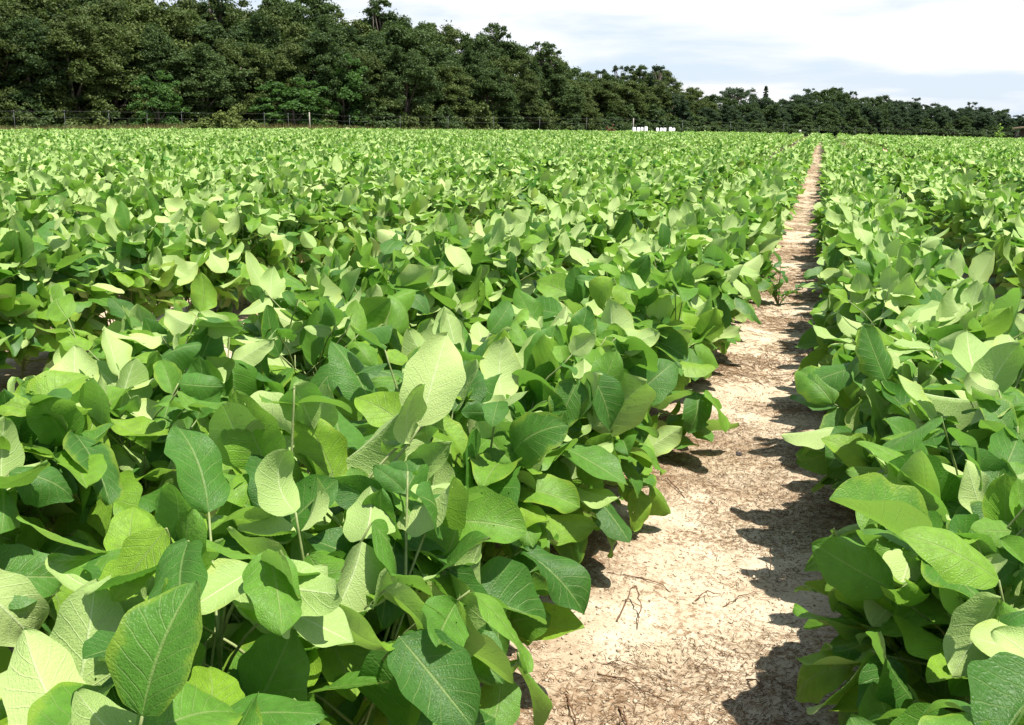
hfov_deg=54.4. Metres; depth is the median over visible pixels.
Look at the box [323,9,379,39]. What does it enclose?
tree
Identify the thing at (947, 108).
tree
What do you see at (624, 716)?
twig
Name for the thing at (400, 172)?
soybean plant
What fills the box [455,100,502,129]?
shrub
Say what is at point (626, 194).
soybean plant
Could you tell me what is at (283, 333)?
soybean plant
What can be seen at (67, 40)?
tree
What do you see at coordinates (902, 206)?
soybean plant
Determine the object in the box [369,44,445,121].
tree
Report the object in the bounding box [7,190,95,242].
soybean plant
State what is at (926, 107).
tree
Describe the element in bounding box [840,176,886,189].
soybean plant
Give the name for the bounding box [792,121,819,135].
shrub
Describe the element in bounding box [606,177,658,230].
soybean plant
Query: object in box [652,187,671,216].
soybean plant
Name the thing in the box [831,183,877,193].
soybean plant
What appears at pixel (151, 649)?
soybean plant
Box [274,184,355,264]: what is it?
soybean plant
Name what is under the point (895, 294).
soybean plant
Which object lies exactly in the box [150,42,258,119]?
tree
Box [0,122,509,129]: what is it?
dry grass
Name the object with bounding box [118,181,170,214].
soybean plant
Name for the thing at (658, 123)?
shrub
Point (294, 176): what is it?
soybean plant
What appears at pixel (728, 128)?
shrub
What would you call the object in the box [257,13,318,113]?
tree
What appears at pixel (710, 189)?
soybean plant
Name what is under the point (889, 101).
tree
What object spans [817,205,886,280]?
soybean plant
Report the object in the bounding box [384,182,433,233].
soybean plant
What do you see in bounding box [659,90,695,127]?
tree
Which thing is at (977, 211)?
soybean plant
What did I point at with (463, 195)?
soybean plant
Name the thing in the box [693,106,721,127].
tree
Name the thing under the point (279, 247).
soybean plant
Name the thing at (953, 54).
sky
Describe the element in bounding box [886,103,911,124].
tree
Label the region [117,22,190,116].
tree
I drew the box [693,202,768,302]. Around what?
soybean plant
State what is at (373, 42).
tree
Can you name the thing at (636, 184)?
soybean plant
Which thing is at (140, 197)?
soybean plant
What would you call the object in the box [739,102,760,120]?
tree
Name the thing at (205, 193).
soybean plant
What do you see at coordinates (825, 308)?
soybean plant
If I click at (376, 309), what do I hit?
soybean plant
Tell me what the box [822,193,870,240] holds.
soybean plant
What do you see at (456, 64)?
tree
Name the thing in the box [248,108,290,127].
shrub
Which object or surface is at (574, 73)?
tree
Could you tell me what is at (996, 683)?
soybean plant
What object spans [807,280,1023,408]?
soybean plant
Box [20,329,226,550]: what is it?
soybean plant
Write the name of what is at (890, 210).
soybean plant
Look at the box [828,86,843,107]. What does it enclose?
pine tree
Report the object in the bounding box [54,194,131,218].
soybean plant
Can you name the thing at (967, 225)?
soybean plant
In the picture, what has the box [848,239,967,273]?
soybean plant
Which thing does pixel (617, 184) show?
soybean plant
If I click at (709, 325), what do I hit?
soybean plant
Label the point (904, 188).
soybean plant
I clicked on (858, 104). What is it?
tree
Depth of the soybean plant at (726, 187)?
7.80 m
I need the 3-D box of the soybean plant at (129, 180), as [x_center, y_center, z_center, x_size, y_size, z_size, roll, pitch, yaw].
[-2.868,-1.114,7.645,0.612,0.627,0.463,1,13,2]
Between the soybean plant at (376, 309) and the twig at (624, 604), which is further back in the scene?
the soybean plant at (376, 309)
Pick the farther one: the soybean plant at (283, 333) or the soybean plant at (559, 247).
the soybean plant at (559, 247)
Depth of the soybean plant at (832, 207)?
7.17 m
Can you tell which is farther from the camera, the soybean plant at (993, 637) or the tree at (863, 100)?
the tree at (863, 100)
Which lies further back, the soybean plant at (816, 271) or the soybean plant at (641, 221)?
the soybean plant at (641, 221)
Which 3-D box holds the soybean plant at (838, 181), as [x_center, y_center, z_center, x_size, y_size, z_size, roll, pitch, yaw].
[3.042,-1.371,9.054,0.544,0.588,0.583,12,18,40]
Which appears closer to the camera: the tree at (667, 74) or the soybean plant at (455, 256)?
the soybean plant at (455, 256)
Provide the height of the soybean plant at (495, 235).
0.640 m
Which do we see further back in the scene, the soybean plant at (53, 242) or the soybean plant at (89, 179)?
the soybean plant at (89, 179)
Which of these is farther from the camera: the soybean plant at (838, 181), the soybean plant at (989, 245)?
the soybean plant at (838, 181)
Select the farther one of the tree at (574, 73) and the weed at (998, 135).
the tree at (574, 73)
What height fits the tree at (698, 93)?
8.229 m
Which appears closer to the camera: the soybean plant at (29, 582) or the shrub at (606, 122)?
the soybean plant at (29, 582)
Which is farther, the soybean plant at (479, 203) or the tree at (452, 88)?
the tree at (452, 88)
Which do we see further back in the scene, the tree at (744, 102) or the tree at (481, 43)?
the tree at (744, 102)
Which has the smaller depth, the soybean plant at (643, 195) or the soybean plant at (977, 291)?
the soybean plant at (977, 291)
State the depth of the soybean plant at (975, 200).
7.41 m
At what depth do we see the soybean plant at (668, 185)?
8.93 m
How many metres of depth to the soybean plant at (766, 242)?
5.85 m
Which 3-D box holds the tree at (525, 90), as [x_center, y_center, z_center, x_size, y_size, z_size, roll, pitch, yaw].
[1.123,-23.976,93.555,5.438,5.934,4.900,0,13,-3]
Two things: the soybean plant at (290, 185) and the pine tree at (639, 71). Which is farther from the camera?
the pine tree at (639, 71)
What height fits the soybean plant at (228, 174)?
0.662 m
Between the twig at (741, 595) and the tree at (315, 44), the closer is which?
the twig at (741, 595)
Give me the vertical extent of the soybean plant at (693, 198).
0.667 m
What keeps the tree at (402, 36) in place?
on the ground at (606, 632)
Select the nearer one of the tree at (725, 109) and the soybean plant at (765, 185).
the soybean plant at (765, 185)
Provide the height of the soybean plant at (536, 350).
0.590 m
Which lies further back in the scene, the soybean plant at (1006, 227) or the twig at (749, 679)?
the soybean plant at (1006, 227)
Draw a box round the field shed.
[1012,127,1023,137]
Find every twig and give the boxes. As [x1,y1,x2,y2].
[560,693,576,724]
[597,673,665,700]
[603,655,643,667]
[608,572,669,591]
[616,585,635,621]
[618,707,627,724]
[627,585,641,628]
[693,590,718,601]
[723,589,767,606]
[746,678,763,695]
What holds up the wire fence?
on the ground at (606, 632)
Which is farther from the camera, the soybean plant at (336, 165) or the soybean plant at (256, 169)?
the soybean plant at (256, 169)
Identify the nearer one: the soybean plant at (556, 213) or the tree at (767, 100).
the soybean plant at (556, 213)
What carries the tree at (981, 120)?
on the ground at (606, 632)
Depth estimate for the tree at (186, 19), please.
73.19 m
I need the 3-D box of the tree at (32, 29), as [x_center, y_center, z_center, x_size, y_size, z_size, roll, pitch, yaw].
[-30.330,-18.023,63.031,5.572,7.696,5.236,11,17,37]
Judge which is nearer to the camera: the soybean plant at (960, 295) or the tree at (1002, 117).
the soybean plant at (960, 295)
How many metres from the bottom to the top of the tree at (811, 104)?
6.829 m
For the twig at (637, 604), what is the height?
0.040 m
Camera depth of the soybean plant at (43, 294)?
3.86 m
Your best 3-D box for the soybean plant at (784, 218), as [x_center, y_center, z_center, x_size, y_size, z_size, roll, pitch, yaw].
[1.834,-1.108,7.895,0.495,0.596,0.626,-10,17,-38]
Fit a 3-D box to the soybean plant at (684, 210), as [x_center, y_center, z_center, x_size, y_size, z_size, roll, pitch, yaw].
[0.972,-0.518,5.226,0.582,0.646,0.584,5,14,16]
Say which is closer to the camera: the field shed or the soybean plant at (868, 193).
the soybean plant at (868, 193)
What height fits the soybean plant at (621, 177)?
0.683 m
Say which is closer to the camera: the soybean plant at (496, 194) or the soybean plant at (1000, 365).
the soybean plant at (1000, 365)
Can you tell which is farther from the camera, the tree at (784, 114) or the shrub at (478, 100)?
the tree at (784, 114)
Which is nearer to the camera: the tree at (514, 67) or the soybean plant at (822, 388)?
the soybean plant at (822, 388)
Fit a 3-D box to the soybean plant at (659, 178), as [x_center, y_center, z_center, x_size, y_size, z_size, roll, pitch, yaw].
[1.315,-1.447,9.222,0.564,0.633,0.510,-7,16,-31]
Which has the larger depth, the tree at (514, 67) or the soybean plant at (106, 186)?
the tree at (514, 67)
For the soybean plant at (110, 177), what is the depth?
8.59 m
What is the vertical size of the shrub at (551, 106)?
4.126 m
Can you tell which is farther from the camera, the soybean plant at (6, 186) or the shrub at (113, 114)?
the shrub at (113, 114)
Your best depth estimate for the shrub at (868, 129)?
189.34 m
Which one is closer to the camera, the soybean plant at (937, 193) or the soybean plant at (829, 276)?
the soybean plant at (829, 276)
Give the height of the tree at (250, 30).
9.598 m
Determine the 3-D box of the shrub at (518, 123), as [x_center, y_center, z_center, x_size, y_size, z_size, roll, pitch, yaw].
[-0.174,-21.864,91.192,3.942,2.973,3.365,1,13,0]
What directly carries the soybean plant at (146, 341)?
on the ground at (606, 632)
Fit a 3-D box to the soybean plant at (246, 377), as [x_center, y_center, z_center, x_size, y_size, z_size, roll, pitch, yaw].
[-0.788,0.091,2.584,0.627,0.639,0.551,5,14,16]
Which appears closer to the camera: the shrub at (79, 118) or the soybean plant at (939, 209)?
the soybean plant at (939, 209)
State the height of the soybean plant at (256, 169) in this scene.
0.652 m
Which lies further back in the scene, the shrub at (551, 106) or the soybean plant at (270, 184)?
the shrub at (551, 106)
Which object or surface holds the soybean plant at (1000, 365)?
on the ground at (606, 632)
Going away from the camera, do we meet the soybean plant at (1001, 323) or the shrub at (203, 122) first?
the soybean plant at (1001, 323)
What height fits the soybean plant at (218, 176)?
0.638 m
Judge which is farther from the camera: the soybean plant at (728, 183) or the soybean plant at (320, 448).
the soybean plant at (728, 183)
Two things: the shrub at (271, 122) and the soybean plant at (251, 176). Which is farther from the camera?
the shrub at (271, 122)
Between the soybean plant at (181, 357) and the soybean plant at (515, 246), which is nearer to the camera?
the soybean plant at (181, 357)
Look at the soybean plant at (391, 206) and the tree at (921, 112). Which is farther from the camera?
the tree at (921, 112)
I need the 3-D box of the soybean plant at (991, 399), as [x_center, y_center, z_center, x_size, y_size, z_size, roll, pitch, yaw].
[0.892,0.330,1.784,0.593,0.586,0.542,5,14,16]
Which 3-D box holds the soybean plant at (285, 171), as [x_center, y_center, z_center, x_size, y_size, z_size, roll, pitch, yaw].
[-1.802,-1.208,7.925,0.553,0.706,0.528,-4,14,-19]
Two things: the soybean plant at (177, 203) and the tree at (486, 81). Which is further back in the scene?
the tree at (486, 81)
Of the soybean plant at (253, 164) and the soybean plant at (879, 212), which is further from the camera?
the soybean plant at (253, 164)
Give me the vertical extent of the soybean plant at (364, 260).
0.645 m
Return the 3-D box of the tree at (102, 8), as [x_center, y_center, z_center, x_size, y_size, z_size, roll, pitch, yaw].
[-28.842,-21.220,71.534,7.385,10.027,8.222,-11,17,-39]
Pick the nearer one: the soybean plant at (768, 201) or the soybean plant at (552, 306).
the soybean plant at (552, 306)
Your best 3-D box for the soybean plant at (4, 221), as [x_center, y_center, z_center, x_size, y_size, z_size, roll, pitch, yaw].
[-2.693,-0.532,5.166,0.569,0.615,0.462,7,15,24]
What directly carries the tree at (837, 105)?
on the ground at (606, 632)
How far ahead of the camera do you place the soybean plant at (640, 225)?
6.61 m
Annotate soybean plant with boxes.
[0,180,29,211]
[0,195,51,229]
[0,202,39,234]
[0,216,66,365]
[0,217,123,352]
[0,232,101,379]
[0,370,123,626]
[0,388,81,633]
[0,416,73,646]
[0,538,321,719]
[1,176,56,204]
[1,212,111,347]
[2,581,324,724]
[3,190,17,212]
[5,423,375,724]
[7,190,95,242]
[7,345,219,535]
[12,188,68,211]
[13,171,30,190]
[16,196,91,225]
[17,294,250,486]
[20,170,85,211]
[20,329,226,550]
[30,168,111,199]
[34,188,100,230]
[52,170,99,216]
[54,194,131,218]
[63,220,180,326]
[71,168,122,188]
[76,196,197,323]
[77,185,122,196]
[80,186,147,217]
[86,202,196,312]
[88,272,341,476]
[93,297,301,464]
[94,210,185,326]
[97,182,120,193]
[102,182,168,210]
[110,177,126,188]
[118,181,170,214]
[120,174,153,185]
[121,176,139,189]
[131,172,173,196]
[136,177,151,190]
[153,179,207,216]
[157,202,250,309]
[158,210,245,311]
[164,191,250,312]
[166,174,186,187]
[172,170,225,187]
[172,175,205,195]
[173,185,216,201]
[176,165,212,188]
[183,182,229,202]
[183,190,294,305]
[195,171,235,185]
[197,180,234,202]
[206,449,533,724]
[209,296,400,469]
[209,332,552,724]
[210,167,243,186]
[217,190,292,312]
[219,179,280,208]
[221,164,249,192]
[223,173,289,196]
[223,251,368,465]
[223,418,526,709]
[224,265,390,369]
[226,194,307,278]
[234,166,257,192]
[239,160,278,182]
[246,164,299,183]
[247,197,329,272]
[251,190,324,289]
[258,173,304,202]
[263,164,324,193]
[265,166,311,200]
[265,170,322,205]
[273,241,430,301]
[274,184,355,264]
[278,253,433,370]
[279,195,350,260]
[285,176,304,193]
[291,186,380,262]
[308,171,344,191]
[310,183,378,254]
[311,188,390,259]
[312,155,354,188]
[322,164,363,191]
[328,329,590,653]
[329,222,452,366]
[336,336,595,567]
[337,163,371,189]
[344,168,378,181]
[346,174,409,231]
[352,169,368,182]
[360,212,489,332]
[362,180,406,234]
[363,166,386,177]
[368,164,400,188]
[371,301,627,549]
[374,192,435,258]
[375,168,407,180]
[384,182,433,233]
[387,244,481,348]
[395,223,504,335]
[400,184,467,217]
[401,179,441,230]
[401,320,655,564]
[403,209,512,321]
[406,179,466,222]
[412,178,474,230]
[420,174,477,199]
[436,178,477,234]
[447,176,501,228]
[452,173,503,238]
[466,180,514,226]
[467,176,509,215]
[469,219,547,330]
[469,297,678,531]
[471,177,521,225]
[471,220,565,308]
[472,218,521,327]
[480,208,568,317]
[490,212,569,308]
[492,176,546,214]
[500,181,530,209]
[503,179,521,211]
[507,288,691,467]
[511,175,543,207]
[511,306,666,542]
[512,206,587,274]
[530,217,570,301]
[530,271,546,297]
[534,296,708,448]
[536,205,589,274]
[536,255,709,343]
[537,199,617,253]
[539,214,615,273]
[553,241,714,316]
[554,180,648,227]
[562,200,619,267]
[566,188,638,242]
[566,246,696,311]
[573,192,632,242]
[579,186,644,230]
[580,263,722,382]
[581,175,629,199]
[583,192,631,242]
[589,254,738,442]
[592,188,643,231]
[598,173,625,187]
[603,173,667,234]
[603,174,659,230]
[604,220,723,296]
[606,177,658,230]
[612,169,663,217]
[617,187,645,233]
[618,223,740,349]
[618,225,740,351]
[633,169,684,195]
[634,188,659,234]
[634,232,761,323]
[642,178,678,208]
[642,206,760,300]
[644,172,677,190]
[646,168,662,185]
[650,184,678,205]
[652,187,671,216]
[655,182,684,207]
[658,191,670,210]
[666,206,756,322]
[668,231,752,321]
[679,201,746,237]
[683,178,741,203]
[683,191,781,275]
[689,192,758,247]
[690,244,750,377]
[692,202,771,302]
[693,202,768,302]
[702,232,759,311]
[705,202,776,243]
[706,181,782,236]
[711,195,780,295]
[719,190,774,259]
[720,184,750,191]
[721,176,750,185]
[722,179,771,189]
[724,191,772,269]
[726,171,782,238]
[726,178,782,260]
[732,167,789,223]
[741,189,786,246]
[743,170,793,229]
[744,186,781,254]
[748,173,785,228]
[748,186,786,247]
[781,318,1022,504]
[790,298,1012,478]
[792,472,1023,724]
[794,426,1023,685]
[795,248,965,349]
[798,244,931,370]
[802,212,913,297]
[803,208,921,278]
[806,188,874,246]
[807,185,869,239]
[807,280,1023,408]
[809,253,963,327]
[812,207,943,291]
[813,185,894,254]
[813,220,921,307]
[814,179,845,215]
[814,217,924,288]
[815,249,994,411]
[817,174,881,216]
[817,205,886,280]
[817,215,913,299]
[818,190,899,231]
[818,265,971,366]
[819,182,899,229]
[820,218,951,289]
[821,183,915,225]
[821,198,889,250]
[821,324,1023,466]
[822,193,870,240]
[822,265,985,365]
[823,184,896,207]
[823,193,889,223]
[823,221,928,299]
[825,203,902,240]
[828,178,898,205]
[828,372,1023,603]
[830,188,887,208]
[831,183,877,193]
[831,336,1019,489]
[832,180,876,203]
[839,197,926,227]
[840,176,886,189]
[840,199,905,215]
[844,283,1023,349]
[845,331,1023,477]
[846,610,1023,724]
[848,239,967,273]
[858,526,1023,724]
[863,208,899,220]
[866,499,1023,711]
[874,229,962,259]
[909,287,1023,363]
[918,652,1023,724]
[924,183,970,235]
[928,187,954,219]
[932,186,978,239]
[934,177,1000,240]
[935,183,1016,240]
[942,188,1009,248]
[945,184,1023,257]
[945,186,1004,236]
[952,180,1021,235]
[952,183,987,240]
[960,190,1023,257]
[960,190,1023,265]
[961,200,1023,255]
[963,181,985,187]
[964,186,1022,267]
[966,190,1021,241]
[970,211,1016,260]
[974,208,1023,282]
[983,218,1014,275]
[995,187,1023,219]
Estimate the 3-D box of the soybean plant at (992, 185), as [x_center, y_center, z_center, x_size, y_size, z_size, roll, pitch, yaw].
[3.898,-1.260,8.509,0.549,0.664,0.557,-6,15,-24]
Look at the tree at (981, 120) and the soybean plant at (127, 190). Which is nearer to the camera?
the soybean plant at (127, 190)
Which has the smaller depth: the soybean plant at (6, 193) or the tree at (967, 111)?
the soybean plant at (6, 193)
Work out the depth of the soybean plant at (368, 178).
8.79 m
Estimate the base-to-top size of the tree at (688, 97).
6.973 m
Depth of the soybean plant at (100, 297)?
4.12 m
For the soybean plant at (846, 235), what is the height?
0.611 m
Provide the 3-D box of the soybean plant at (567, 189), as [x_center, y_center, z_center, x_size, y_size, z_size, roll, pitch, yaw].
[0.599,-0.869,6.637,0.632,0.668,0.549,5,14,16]
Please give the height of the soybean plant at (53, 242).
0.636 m
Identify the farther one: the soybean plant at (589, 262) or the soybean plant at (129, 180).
the soybean plant at (129, 180)
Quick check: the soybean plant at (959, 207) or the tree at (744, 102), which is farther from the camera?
the tree at (744, 102)
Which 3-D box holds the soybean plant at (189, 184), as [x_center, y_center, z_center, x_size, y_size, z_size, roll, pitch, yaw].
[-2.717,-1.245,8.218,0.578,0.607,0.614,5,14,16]
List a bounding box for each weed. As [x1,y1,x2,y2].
[760,261,805,304]
[994,123,1003,137]
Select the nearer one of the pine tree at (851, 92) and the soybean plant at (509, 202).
the soybean plant at (509, 202)
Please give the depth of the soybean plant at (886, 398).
2.17 m
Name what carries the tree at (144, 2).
on the ground at (606, 632)
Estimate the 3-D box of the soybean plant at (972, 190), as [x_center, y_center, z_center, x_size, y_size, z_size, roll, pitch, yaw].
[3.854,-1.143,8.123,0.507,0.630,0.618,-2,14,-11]
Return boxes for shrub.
[0,100,43,128]
[1,103,64,129]
[48,94,119,128]
[88,106,144,128]
[142,110,199,127]
[183,115,219,128]
[188,98,224,123]
[211,101,258,128]
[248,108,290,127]
[289,105,339,128]
[337,103,404,128]
[392,101,435,129]
[400,98,449,126]
[432,105,464,129]
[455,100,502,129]
[474,94,501,124]
[497,107,530,129]
[506,95,548,129]
[523,106,559,129]
[540,100,573,130]
[554,108,584,130]
[573,108,601,130]
[585,116,613,130]
[601,112,631,130]
[606,124,615,130]
[610,104,654,130]
[641,102,680,131]
[664,116,693,131]
[677,111,710,132]
[706,121,726,131]
[719,119,757,132]
[748,120,777,133]
[767,118,796,134]
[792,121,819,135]
[811,114,841,135]
[834,116,857,136]
[855,120,879,134]
[878,119,901,135]
[897,123,916,135]
[914,118,949,135]
[942,122,962,136]
[957,125,985,136]
[978,125,1004,137]
[996,126,1019,137]
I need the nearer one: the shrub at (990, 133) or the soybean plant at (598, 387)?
the soybean plant at (598, 387)
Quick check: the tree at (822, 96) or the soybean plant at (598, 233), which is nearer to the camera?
the soybean plant at (598, 233)
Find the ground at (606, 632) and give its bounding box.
[0,136,1023,724]
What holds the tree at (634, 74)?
on the ground at (606, 632)
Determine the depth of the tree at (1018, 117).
227.03 m
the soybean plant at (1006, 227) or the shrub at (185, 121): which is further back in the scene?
the shrub at (185, 121)
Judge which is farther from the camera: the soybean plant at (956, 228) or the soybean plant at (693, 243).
the soybean plant at (956, 228)
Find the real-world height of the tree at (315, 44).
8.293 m
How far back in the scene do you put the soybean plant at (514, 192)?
9.22 m
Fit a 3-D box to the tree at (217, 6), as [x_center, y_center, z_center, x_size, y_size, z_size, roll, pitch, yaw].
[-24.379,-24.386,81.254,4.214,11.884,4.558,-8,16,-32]
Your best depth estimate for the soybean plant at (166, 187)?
6.32 m
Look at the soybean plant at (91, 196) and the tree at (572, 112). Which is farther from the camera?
the tree at (572, 112)
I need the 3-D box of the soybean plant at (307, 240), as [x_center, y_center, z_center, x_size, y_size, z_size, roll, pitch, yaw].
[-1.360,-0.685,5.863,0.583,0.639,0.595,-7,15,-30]
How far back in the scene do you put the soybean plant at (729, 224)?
4.91 m
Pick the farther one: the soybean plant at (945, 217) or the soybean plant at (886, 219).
the soybean plant at (945, 217)
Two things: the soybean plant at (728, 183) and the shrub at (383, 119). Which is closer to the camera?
the soybean plant at (728, 183)
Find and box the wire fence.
[13,110,1018,133]
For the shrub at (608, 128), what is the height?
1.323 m
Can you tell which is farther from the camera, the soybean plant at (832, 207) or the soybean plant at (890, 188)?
the soybean plant at (890, 188)
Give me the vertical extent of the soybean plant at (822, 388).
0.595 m
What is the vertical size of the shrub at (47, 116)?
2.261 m
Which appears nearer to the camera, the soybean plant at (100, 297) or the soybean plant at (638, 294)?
the soybean plant at (638, 294)
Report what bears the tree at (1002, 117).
on the ground at (606, 632)
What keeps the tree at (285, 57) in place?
on the ground at (606, 632)
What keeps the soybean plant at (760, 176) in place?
on the ground at (606, 632)
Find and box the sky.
[155,0,1023,131]
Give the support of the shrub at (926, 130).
on the ground at (606, 632)
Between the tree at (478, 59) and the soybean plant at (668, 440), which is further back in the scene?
the tree at (478, 59)
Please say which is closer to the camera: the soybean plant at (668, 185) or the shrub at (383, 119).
the soybean plant at (668, 185)
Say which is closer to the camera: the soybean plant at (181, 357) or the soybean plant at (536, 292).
the soybean plant at (181, 357)
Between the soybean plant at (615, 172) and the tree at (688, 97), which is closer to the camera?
the soybean plant at (615, 172)
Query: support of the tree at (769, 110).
on the ground at (606, 632)
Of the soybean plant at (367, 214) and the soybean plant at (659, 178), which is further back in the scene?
the soybean plant at (659, 178)
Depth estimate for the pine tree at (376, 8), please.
88.95 m
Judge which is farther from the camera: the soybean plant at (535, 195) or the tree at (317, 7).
the tree at (317, 7)
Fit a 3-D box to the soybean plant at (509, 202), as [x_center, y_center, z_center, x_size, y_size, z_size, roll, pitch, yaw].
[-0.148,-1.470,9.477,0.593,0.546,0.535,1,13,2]
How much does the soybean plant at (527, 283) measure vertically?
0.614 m
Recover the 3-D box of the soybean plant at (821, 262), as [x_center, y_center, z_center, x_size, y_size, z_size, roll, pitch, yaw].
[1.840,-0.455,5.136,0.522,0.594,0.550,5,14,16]
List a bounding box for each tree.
[0,0,70,101]
[0,0,116,122]
[0,11,9,89]
[0,14,87,118]
[0,16,42,118]
[18,0,52,23]
[19,15,138,127]
[37,0,121,101]
[68,12,180,126]
[76,0,101,6]
[78,0,140,114]
[104,0,159,22]
[107,3,204,117]
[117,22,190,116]
[126,70,189,127]
[130,0,189,29]
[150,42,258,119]
[152,3,212,117]
[171,0,226,28]
[180,19,270,117]
[189,6,263,36]
[193,0,231,34]
[207,36,281,123]
[213,11,288,98]
[215,0,291,34]
[246,0,314,79]
[248,77,338,128]
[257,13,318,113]
[263,41,317,122]
[282,25,378,121]
[283,0,344,27]
[296,13,375,104]
[316,53,374,127]
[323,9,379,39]
[328,24,413,117]
[332,45,402,125]
[359,9,417,89]
[360,0,403,42]
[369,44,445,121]
[372,23,458,113]
[397,13,468,72]
[425,65,478,124]
[427,44,466,111]
[432,19,463,58]
[448,63,523,123]
[455,31,501,100]
[457,47,495,111]
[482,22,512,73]
[486,51,536,106]
[496,75,550,129]
[498,40,545,106]
[528,41,567,102]
[528,51,574,111]
[536,65,585,121]
[541,66,593,97]
[549,107,577,125]
[553,79,603,118]
[576,71,613,111]
[578,97,603,130]
[588,80,622,122]
[595,69,606,78]
[597,98,631,124]
[599,80,649,117]
[601,72,641,117]
[611,64,630,102]
[619,70,657,111]
[623,64,653,99]
[626,79,675,119]
[627,92,666,119]
[645,64,671,114]
[646,70,683,108]
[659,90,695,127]
[668,85,709,115]
[671,90,697,124]
[691,99,721,126]
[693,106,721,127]
[696,93,727,124]
[716,85,758,105]
[716,96,745,118]
[716,104,737,127]
[720,109,745,127]
[738,100,761,115]
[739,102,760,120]
[742,110,767,127]
[756,97,781,123]
[761,104,785,127]
[762,86,768,103]
[766,108,793,127]
[777,98,801,111]
[782,103,805,127]
[787,92,815,104]
[787,104,814,135]
[803,88,814,92]
[805,100,827,122]
[809,87,837,102]
[811,102,841,135]
[821,100,850,131]
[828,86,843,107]
[830,89,855,124]
[841,96,871,123]
[842,104,863,132]
[844,103,870,127]
[849,91,857,99]
[859,105,885,134]
[866,94,894,120]
[867,104,888,127]
[885,98,908,117]
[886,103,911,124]
[887,114,904,132]
[903,100,921,112]
[903,108,929,134]
[908,114,927,127]
[919,103,941,126]
[923,106,949,125]
[932,112,954,133]
[942,105,957,118]
[947,110,966,129]
[952,106,975,128]
[955,115,972,136]
[964,102,977,111]
[967,111,984,130]
[973,113,997,130]
[975,106,998,126]
[987,114,1010,131]
[994,108,1011,121]
[997,117,1017,131]
[1011,118,1023,137]
[1012,114,1023,130]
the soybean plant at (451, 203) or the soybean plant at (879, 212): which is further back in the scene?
the soybean plant at (451, 203)
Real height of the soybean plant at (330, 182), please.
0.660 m
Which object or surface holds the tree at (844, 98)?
on the ground at (606, 632)
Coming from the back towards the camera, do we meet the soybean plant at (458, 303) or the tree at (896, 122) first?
the tree at (896, 122)
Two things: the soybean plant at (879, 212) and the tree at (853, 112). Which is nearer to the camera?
the soybean plant at (879, 212)
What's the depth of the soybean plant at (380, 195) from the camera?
6.89 m
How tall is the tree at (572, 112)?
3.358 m
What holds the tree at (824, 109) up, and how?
on the ground at (606, 632)
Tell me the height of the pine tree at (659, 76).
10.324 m
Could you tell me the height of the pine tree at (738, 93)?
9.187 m
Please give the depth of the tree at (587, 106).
113.13 m
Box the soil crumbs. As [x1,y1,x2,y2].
[481,265,855,724]
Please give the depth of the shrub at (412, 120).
80.06 m
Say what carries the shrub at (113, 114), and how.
on the ground at (606, 632)
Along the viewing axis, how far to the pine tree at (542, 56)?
106.55 m
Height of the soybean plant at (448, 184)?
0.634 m
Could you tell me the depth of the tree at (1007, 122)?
215.93 m
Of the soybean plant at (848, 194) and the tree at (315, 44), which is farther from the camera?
the tree at (315, 44)
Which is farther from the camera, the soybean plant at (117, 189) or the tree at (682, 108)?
the tree at (682, 108)
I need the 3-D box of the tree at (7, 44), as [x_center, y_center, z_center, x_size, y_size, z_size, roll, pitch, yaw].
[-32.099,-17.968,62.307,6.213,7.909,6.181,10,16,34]
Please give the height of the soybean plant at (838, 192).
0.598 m
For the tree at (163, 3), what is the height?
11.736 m
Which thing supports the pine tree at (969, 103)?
on the ground at (606, 632)
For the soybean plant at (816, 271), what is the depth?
6.03 m
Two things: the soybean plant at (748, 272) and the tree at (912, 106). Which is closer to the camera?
the soybean plant at (748, 272)
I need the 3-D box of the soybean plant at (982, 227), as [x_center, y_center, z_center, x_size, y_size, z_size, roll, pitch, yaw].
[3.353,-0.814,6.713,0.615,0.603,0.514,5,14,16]
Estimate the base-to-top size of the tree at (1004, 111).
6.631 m
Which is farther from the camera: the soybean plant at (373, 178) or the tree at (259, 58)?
the tree at (259, 58)
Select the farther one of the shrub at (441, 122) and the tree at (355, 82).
the shrub at (441, 122)
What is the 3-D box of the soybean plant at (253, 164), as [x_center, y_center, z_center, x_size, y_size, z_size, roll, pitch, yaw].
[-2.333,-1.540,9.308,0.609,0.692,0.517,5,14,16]
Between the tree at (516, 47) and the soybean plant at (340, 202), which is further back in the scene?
the tree at (516, 47)
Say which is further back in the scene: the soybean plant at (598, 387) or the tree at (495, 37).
the tree at (495, 37)
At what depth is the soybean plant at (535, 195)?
9.57 m
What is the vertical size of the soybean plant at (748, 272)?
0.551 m
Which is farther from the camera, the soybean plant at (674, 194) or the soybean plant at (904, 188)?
the soybean plant at (674, 194)
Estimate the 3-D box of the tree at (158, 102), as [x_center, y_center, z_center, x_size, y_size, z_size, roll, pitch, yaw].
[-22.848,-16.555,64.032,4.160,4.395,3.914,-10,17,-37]
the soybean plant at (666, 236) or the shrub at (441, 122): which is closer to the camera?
the soybean plant at (666, 236)
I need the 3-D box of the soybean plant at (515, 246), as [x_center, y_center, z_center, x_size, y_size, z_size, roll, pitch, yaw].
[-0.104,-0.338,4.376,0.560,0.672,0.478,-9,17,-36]
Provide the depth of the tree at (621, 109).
125.50 m
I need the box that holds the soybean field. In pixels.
[0,126,1023,724]
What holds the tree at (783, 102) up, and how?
on the ground at (606, 632)

